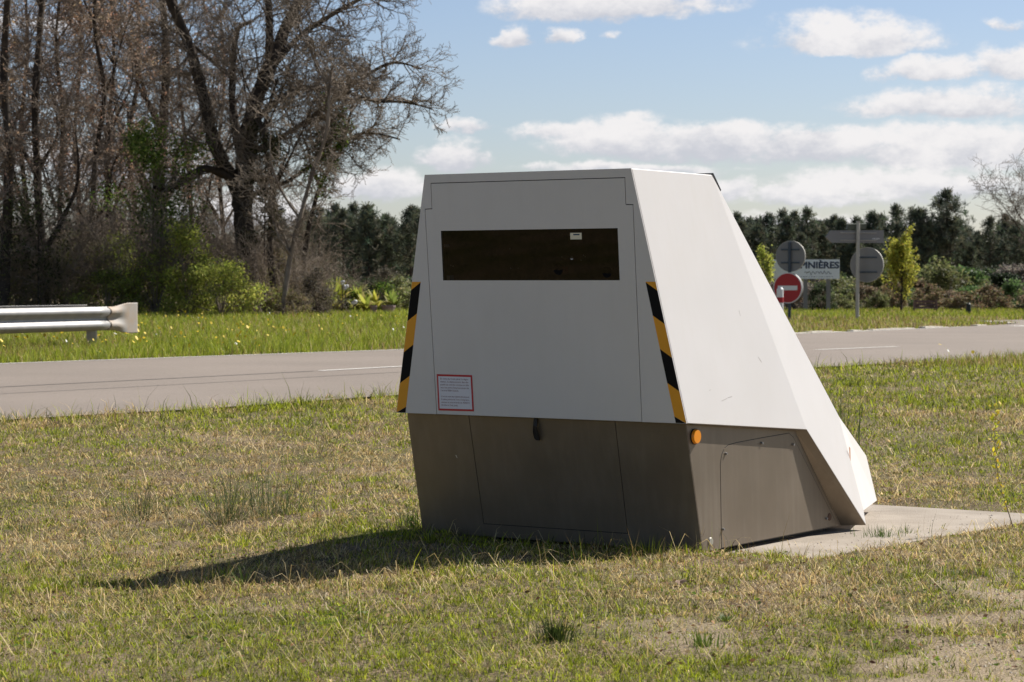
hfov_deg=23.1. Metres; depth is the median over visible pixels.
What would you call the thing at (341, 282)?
white flower
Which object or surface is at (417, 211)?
pine tree
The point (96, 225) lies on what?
thicket shrub
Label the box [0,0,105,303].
bare tree
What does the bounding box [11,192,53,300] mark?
thicket shrub
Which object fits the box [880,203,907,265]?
pine tree
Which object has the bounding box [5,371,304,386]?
tar joint
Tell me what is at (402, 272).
pine tree
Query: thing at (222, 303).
green bush
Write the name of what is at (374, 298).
palm shrub
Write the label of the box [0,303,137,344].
guard rail
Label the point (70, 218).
thicket shrub
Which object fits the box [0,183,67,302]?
thicket shrub
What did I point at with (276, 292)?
brown bush
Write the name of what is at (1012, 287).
green bush
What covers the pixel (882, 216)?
pine tree
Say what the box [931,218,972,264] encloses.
pine tree
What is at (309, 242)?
pine tree
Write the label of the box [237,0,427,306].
bare tree
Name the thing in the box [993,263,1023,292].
grey bush
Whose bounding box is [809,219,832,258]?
pine tree
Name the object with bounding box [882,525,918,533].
grass tuft
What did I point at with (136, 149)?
ivy
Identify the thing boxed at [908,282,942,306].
red bush
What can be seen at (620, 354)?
speed camera trailer
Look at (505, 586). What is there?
clover
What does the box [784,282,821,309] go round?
grey bush
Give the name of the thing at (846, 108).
sky
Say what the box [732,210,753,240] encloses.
pine tree
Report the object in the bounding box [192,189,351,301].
thicket shrub
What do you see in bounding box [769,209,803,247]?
pine tree
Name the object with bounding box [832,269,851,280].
dark bush
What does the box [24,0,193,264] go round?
bare tree
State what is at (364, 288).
olive bush
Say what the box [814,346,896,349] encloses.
line dash
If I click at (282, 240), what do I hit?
thicket shrub
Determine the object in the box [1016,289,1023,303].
olive bush
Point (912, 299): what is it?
olive bush
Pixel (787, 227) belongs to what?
pine tree
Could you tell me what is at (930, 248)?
pine tree
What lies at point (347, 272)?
thicket shrub
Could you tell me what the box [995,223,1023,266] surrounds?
pine tree
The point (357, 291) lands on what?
palm shrub
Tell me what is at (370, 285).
dark bush
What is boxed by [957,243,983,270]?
pine tree
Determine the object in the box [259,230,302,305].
brown bush
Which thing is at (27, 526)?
rush tuft
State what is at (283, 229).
pine tree
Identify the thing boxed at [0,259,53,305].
brown bush
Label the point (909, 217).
pine tree
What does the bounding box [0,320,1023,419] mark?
road
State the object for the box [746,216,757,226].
pine tree
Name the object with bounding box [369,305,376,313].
plant pot
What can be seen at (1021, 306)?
brown bush
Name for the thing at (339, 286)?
palm shrub
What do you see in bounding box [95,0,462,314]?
oak tree
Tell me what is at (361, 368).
line dash
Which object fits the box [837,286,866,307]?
dark bush
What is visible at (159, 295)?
green bush
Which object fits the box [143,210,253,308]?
thicket shrub
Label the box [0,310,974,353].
wild flowers
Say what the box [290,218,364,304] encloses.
thicket shrub
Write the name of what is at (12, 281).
brown bush
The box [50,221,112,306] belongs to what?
brown bush
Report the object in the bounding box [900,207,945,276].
pine tree
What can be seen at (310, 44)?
pale tree
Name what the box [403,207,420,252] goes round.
pine tree
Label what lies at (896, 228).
pine tree
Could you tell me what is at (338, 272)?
thicket shrub
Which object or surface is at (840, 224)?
pine tree
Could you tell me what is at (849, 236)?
direction sign
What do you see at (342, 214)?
pine tree
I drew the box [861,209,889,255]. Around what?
pine tree
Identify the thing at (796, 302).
brown bush
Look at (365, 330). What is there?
verge grass
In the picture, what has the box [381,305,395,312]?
plant pot
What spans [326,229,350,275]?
pine tree
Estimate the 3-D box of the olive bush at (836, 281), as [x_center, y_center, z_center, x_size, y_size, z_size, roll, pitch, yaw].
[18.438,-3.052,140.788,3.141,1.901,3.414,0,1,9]
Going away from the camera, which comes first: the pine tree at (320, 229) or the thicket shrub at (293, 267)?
the thicket shrub at (293, 267)
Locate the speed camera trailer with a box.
[396,168,876,551]
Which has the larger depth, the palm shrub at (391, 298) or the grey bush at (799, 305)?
the grey bush at (799, 305)
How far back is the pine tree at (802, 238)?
235.33 m
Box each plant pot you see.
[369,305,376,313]
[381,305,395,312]
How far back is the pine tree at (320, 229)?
237.54 m
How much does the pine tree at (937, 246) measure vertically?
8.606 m
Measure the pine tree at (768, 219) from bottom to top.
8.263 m
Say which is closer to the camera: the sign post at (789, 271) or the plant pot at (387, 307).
the sign post at (789, 271)
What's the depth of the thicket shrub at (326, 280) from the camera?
87.18 m
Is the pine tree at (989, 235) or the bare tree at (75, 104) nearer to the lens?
the bare tree at (75, 104)
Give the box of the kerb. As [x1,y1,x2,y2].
[795,321,1014,333]
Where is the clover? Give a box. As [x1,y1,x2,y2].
[1,410,1023,665]
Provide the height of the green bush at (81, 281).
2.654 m
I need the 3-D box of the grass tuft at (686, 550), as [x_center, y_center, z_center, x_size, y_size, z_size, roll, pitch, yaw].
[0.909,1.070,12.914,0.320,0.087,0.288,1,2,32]
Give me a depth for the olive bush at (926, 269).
136.74 m
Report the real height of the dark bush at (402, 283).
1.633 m
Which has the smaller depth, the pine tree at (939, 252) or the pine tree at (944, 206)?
the pine tree at (944, 206)
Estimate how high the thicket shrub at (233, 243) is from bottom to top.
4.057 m
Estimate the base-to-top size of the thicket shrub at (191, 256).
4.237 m
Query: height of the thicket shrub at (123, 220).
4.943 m
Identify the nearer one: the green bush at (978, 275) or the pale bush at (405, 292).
the pale bush at (405, 292)
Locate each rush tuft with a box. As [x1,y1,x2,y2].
[11,518,49,534]
[92,471,210,522]
[138,446,306,526]
[183,446,346,522]
[238,454,344,518]
[828,383,867,445]
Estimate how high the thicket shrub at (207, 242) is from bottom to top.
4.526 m
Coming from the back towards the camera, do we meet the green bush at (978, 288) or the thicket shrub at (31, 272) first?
the green bush at (978, 288)
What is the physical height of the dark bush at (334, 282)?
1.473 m
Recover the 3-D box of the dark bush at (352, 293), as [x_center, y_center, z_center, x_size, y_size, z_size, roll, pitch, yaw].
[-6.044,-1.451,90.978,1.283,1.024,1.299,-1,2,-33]
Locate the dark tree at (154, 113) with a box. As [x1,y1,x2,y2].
[73,0,258,232]
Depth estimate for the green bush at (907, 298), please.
109.13 m
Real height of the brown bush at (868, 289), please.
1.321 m
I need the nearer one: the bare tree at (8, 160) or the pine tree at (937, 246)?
the bare tree at (8, 160)
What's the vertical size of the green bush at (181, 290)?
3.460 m
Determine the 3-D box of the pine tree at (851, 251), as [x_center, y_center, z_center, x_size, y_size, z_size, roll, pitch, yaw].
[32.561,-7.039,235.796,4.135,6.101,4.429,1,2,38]
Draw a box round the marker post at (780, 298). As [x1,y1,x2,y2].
[776,287,783,308]
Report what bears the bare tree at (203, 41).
on the ground at (808, 651)
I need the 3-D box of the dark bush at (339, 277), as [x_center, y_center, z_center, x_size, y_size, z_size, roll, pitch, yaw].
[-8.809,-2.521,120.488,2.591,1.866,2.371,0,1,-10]
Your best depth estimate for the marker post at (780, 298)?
61.92 m
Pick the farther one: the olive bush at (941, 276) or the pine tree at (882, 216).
the pine tree at (882, 216)
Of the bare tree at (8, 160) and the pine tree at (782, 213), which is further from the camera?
the pine tree at (782, 213)
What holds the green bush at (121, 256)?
on the ground at (808, 651)
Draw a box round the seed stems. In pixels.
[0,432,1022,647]
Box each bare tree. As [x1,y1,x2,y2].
[0,0,68,196]
[0,0,100,305]
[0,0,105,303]
[0,0,129,301]
[0,0,152,296]
[10,0,127,220]
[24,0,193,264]
[44,0,207,296]
[50,0,227,239]
[110,0,254,308]
[168,0,302,237]
[176,0,366,311]
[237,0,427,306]
[968,149,1023,245]
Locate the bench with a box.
[913,300,937,310]
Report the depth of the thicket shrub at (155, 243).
84.89 m
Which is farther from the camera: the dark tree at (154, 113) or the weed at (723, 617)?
the dark tree at (154, 113)
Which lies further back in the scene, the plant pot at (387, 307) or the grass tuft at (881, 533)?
the plant pot at (387, 307)
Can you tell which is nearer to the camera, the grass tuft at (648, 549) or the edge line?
the grass tuft at (648, 549)
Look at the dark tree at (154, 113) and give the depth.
95.67 m
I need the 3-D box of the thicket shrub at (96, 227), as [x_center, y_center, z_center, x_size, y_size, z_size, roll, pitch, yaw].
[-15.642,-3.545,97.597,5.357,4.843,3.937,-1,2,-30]
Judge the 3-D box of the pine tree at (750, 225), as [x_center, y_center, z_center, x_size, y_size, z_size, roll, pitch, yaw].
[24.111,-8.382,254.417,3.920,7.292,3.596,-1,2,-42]
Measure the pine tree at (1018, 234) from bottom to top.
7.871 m
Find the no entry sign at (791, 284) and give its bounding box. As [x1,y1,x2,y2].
[773,273,802,302]
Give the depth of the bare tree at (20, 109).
90.40 m
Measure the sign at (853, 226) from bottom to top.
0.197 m
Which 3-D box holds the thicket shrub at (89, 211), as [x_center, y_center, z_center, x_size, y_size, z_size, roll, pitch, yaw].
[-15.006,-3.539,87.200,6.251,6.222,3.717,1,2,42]
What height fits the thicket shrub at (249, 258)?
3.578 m
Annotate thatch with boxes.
[0,407,1023,679]
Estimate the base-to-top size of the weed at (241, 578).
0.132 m
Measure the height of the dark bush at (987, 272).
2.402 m
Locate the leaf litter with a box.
[0,422,1023,667]
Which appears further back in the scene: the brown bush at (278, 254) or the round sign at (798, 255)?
the brown bush at (278, 254)
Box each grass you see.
[0,304,1023,366]
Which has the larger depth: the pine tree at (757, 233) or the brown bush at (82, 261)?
the pine tree at (757, 233)
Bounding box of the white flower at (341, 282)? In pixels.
[340,280,344,309]
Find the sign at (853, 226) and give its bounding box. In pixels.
[846,223,866,228]
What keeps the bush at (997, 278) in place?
on the ground at (808, 651)
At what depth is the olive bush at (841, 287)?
134.94 m
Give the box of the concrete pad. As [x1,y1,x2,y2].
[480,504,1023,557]
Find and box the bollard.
[966,303,970,313]
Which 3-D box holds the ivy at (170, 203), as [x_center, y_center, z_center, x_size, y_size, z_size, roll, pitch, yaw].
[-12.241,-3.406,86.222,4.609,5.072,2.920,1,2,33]
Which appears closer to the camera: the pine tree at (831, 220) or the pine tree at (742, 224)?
the pine tree at (742, 224)
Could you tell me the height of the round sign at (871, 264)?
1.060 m
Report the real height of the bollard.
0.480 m
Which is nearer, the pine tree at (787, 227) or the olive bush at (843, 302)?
the olive bush at (843, 302)
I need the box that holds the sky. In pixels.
[0,0,1023,280]
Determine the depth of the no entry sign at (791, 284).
73.86 m
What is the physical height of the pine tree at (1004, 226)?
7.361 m
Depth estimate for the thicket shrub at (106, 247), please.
87.47 m
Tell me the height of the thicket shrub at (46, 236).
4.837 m
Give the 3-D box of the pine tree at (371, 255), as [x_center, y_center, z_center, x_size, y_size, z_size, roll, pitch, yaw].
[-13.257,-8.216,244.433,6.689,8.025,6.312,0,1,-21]
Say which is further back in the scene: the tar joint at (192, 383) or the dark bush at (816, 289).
the dark bush at (816, 289)
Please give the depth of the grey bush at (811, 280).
142.32 m
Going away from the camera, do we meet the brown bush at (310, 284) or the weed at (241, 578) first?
the weed at (241, 578)
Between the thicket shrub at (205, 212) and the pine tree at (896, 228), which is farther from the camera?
the pine tree at (896, 228)
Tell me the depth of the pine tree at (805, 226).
237.63 m
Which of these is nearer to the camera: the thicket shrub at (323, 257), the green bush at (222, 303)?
the green bush at (222, 303)
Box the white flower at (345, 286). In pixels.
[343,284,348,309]
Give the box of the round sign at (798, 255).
[776,241,805,271]
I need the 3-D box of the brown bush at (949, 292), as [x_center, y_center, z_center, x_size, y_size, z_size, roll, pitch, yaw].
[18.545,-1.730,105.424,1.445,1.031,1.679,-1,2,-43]
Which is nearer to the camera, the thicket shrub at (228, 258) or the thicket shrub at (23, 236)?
the thicket shrub at (228, 258)
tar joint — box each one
[2,372,389,393]
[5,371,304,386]
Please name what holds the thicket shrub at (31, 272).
on the ground at (808, 651)
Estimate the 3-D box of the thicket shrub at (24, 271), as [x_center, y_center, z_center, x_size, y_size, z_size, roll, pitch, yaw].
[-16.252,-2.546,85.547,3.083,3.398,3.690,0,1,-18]
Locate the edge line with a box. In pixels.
[0,326,965,363]
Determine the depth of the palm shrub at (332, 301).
88.88 m
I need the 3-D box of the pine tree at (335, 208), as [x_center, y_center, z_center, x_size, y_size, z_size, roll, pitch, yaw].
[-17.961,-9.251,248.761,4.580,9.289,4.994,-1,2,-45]
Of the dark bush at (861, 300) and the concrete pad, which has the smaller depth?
the concrete pad
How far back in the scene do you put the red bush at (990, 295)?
102.27 m
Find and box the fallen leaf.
[673,579,686,584]
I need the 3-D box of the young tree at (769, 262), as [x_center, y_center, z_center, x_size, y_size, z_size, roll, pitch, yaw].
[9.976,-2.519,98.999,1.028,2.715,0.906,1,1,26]
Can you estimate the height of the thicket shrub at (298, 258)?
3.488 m
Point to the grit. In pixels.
(897, 621)
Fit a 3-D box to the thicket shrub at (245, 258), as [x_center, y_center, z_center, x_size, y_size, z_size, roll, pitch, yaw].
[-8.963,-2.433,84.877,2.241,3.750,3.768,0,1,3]
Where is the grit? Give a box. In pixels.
[598,511,1023,672]
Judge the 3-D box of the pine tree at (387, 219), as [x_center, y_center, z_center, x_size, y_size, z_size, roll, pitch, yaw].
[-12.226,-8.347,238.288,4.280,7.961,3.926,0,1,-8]
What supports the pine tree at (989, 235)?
on the ground at (808, 651)
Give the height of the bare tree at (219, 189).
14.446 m
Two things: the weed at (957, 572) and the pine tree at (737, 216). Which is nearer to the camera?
the weed at (957, 572)
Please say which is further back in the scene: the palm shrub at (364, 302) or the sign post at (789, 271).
the palm shrub at (364, 302)
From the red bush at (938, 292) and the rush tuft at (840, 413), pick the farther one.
the red bush at (938, 292)
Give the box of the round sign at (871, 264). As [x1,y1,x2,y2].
[850,247,883,281]
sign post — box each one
[788,242,790,318]
[855,221,859,317]
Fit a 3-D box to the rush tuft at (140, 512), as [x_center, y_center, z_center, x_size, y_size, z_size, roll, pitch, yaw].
[-2.422,0.986,16.512,0.911,0.383,1.090,0,1,0]
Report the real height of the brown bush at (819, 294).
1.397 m
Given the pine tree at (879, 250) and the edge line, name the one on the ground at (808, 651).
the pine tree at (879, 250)
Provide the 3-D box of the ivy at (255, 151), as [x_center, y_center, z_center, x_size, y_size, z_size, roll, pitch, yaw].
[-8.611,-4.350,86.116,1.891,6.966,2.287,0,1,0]
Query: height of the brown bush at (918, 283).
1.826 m
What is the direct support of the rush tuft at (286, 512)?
on the ground at (808, 651)
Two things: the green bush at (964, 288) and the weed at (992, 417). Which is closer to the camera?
the weed at (992, 417)
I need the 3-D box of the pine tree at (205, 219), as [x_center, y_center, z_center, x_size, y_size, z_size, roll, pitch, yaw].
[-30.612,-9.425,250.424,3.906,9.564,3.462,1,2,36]
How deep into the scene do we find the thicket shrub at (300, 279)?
84.73 m
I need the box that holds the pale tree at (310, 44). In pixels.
[219,0,376,314]
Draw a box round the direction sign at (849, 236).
[825,230,883,242]
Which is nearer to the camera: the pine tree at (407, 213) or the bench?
the bench
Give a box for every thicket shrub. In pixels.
[0,166,151,304]
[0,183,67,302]
[1,193,132,300]
[1,217,98,304]
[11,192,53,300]
[11,218,64,305]
[20,150,128,306]
[26,178,133,306]
[30,231,123,304]
[35,180,122,303]
[44,198,142,306]
[45,164,142,306]
[54,197,146,306]
[59,179,222,314]
[82,186,146,309]
[91,183,208,313]
[98,160,203,311]
[102,155,233,312]
[111,145,239,313]
[133,204,260,308]
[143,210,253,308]
[151,178,231,294]
[167,194,228,314]
[188,203,302,309]
[189,159,326,295]
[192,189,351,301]
[194,201,235,311]
[197,210,292,313]
[204,189,265,258]
[209,213,326,284]
[211,216,278,313]
[244,192,338,308]
[257,225,352,306]
[269,221,330,307]
[272,236,354,303]
[275,236,336,310]
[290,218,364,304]
[292,250,375,309]
[301,245,366,298]
[316,254,375,299]
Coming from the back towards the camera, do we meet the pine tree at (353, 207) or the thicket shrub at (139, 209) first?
the pine tree at (353, 207)
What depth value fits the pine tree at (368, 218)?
236.69 m
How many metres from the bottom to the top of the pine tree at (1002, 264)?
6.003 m
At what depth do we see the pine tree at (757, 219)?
283.05 m
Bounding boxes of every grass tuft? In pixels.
[381,506,421,527]
[611,536,677,556]
[659,543,728,556]
[675,625,730,648]
[850,524,919,538]
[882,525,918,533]
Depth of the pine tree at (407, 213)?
240.12 m
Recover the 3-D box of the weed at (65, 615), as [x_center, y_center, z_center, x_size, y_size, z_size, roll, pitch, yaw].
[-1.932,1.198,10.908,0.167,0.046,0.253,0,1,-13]
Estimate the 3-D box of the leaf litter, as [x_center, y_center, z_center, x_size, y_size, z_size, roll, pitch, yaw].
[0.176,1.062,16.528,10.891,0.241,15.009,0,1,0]
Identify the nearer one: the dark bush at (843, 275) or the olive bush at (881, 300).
the olive bush at (881, 300)
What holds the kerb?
on the road
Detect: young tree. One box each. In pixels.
[756,243,775,282]
[880,223,920,311]
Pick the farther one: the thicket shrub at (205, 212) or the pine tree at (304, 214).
the pine tree at (304, 214)
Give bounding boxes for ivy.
[0,161,83,304]
[89,171,218,311]
[115,111,215,307]
[237,114,285,290]
[298,128,340,200]
[318,90,354,170]
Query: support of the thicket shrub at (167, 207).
on the ground at (808, 651)
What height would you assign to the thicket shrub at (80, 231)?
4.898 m
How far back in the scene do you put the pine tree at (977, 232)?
262.14 m
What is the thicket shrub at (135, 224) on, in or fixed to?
on the ground at (808, 651)
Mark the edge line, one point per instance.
(370, 350)
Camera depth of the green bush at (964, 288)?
109.55 m
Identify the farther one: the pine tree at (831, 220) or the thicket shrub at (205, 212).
the pine tree at (831, 220)
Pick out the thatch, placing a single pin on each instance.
(460, 575)
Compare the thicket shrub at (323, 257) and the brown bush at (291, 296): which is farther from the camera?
the thicket shrub at (323, 257)
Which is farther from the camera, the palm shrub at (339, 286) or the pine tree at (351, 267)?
the pine tree at (351, 267)
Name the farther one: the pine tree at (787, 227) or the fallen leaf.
the pine tree at (787, 227)
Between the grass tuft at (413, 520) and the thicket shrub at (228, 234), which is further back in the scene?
the thicket shrub at (228, 234)
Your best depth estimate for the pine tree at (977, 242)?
242.89 m
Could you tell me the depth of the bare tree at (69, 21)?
91.72 m
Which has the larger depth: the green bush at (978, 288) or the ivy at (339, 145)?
the green bush at (978, 288)
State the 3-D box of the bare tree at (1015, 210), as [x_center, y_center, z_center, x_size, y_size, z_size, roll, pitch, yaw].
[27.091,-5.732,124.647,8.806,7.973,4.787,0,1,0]
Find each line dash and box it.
[320,366,400,370]
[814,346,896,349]
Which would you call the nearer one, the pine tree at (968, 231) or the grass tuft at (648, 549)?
the grass tuft at (648, 549)
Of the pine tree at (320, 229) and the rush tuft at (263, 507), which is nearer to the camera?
the rush tuft at (263, 507)
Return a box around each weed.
[51,610,83,618]
[221,561,260,585]
[503,613,600,642]
[708,611,745,622]
[913,567,996,579]
[988,400,1013,529]
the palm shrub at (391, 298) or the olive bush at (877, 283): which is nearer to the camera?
the palm shrub at (391, 298)
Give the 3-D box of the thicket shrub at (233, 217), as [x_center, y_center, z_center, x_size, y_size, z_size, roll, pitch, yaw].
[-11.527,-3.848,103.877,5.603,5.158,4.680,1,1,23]
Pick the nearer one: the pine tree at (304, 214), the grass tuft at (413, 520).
the grass tuft at (413, 520)
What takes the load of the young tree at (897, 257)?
on the ground at (808, 651)
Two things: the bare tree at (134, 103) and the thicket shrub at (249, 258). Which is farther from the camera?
the bare tree at (134, 103)
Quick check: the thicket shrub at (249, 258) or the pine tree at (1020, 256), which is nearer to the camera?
the thicket shrub at (249, 258)
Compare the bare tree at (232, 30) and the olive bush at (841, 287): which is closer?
the bare tree at (232, 30)
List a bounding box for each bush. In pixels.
[0,239,25,305]
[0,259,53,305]
[23,247,101,305]
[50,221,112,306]
[58,262,152,312]
[77,220,164,311]
[116,244,185,313]
[152,216,221,315]
[164,255,271,314]
[235,278,298,314]
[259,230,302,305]
[271,291,317,315]
[288,260,356,316]
[313,271,353,304]
[320,277,341,309]
[340,289,360,313]
[349,277,368,300]
[357,276,398,297]
[365,280,400,308]
[372,265,399,304]
[377,274,412,304]
[390,273,411,310]
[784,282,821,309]
[784,297,801,308]
[802,279,825,283]
[808,280,825,303]
[808,280,838,309]
[814,272,855,298]
[817,293,861,309]
[831,276,868,299]
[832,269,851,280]
[832,283,870,309]
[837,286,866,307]
[850,283,883,309]
[852,257,895,301]
[860,290,890,308]
[878,278,911,308]
[884,286,916,307]
[906,292,925,306]
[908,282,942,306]
[912,275,934,294]
[913,264,956,289]
[917,255,974,300]
[917,287,949,307]
[929,291,987,310]
[942,289,974,308]
[945,264,989,300]
[953,285,983,306]
[967,282,998,305]
[970,263,1006,284]
[970,283,1017,309]
[988,270,1022,290]
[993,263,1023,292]
[995,278,1023,308]
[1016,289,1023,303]
[1017,294,1023,310]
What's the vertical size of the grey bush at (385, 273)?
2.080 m
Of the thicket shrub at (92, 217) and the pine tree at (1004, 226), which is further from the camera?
the pine tree at (1004, 226)
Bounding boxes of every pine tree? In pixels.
[194,201,216,243]
[263,215,290,284]
[294,208,328,236]
[295,223,328,271]
[304,201,346,261]
[304,203,339,266]
[319,206,368,274]
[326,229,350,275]
[333,200,363,276]
[337,233,365,279]
[338,201,399,282]
[346,219,398,280]
[363,212,404,267]
[365,219,414,279]
[393,203,418,278]
[396,205,419,256]
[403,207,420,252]
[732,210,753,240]
[737,219,760,250]
[743,223,764,251]
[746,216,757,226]
[747,221,771,267]
[753,212,781,259]
[753,215,764,224]
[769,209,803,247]
[772,207,788,236]
[772,214,798,258]
[791,231,820,258]
[792,205,822,258]
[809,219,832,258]
[818,213,846,258]
[826,215,853,278]
[840,243,865,282]
[848,215,868,246]
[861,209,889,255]
[874,246,887,284]
[877,212,891,255]
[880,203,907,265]
[884,220,906,255]
[898,206,926,264]
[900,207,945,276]
[908,186,976,263]
[924,219,940,266]
[927,232,955,264]
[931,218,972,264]
[934,215,956,267]
[954,233,976,269]
[956,216,974,259]
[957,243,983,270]
[964,234,993,267]
[971,229,982,258]
[973,215,1005,279]
[983,242,1014,268]
[984,214,1016,245]
[992,221,1015,263]
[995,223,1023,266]
[1006,220,1023,267]
[1013,250,1023,265]
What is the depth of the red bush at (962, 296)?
100.86 m
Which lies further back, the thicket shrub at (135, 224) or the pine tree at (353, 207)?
the pine tree at (353, 207)
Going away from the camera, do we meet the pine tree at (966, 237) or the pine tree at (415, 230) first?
the pine tree at (415, 230)
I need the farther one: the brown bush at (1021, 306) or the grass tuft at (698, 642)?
the brown bush at (1021, 306)
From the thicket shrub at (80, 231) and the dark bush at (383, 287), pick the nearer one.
the thicket shrub at (80, 231)
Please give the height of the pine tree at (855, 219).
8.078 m
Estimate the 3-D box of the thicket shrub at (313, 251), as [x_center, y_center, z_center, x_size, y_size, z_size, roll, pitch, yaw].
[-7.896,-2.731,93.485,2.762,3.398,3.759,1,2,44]
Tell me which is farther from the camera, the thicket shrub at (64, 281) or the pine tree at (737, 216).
the pine tree at (737, 216)
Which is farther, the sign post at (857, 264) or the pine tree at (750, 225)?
the pine tree at (750, 225)
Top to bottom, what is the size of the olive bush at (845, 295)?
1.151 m
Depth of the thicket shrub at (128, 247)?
84.57 m
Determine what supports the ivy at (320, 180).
attached to the oak tree at (191, 50)
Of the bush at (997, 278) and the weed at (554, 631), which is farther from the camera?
the bush at (997, 278)
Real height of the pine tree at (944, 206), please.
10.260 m
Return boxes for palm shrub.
[324,289,339,310]
[326,275,353,310]
[349,284,367,311]
[354,291,377,311]
[366,288,387,310]
[383,288,404,305]
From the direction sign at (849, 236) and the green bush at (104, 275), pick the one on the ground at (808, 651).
the green bush at (104, 275)
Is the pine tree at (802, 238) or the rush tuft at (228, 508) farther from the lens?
the pine tree at (802, 238)
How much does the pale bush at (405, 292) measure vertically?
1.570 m
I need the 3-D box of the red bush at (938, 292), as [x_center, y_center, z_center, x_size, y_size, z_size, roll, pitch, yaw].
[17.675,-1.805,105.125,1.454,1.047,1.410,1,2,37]
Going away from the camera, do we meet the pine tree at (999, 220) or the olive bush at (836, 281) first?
the olive bush at (836, 281)
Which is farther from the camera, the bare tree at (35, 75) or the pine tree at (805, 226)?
the pine tree at (805, 226)
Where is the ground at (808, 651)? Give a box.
[0,289,1023,681]
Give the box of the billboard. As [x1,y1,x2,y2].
[772,259,839,310]
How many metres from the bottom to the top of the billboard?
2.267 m

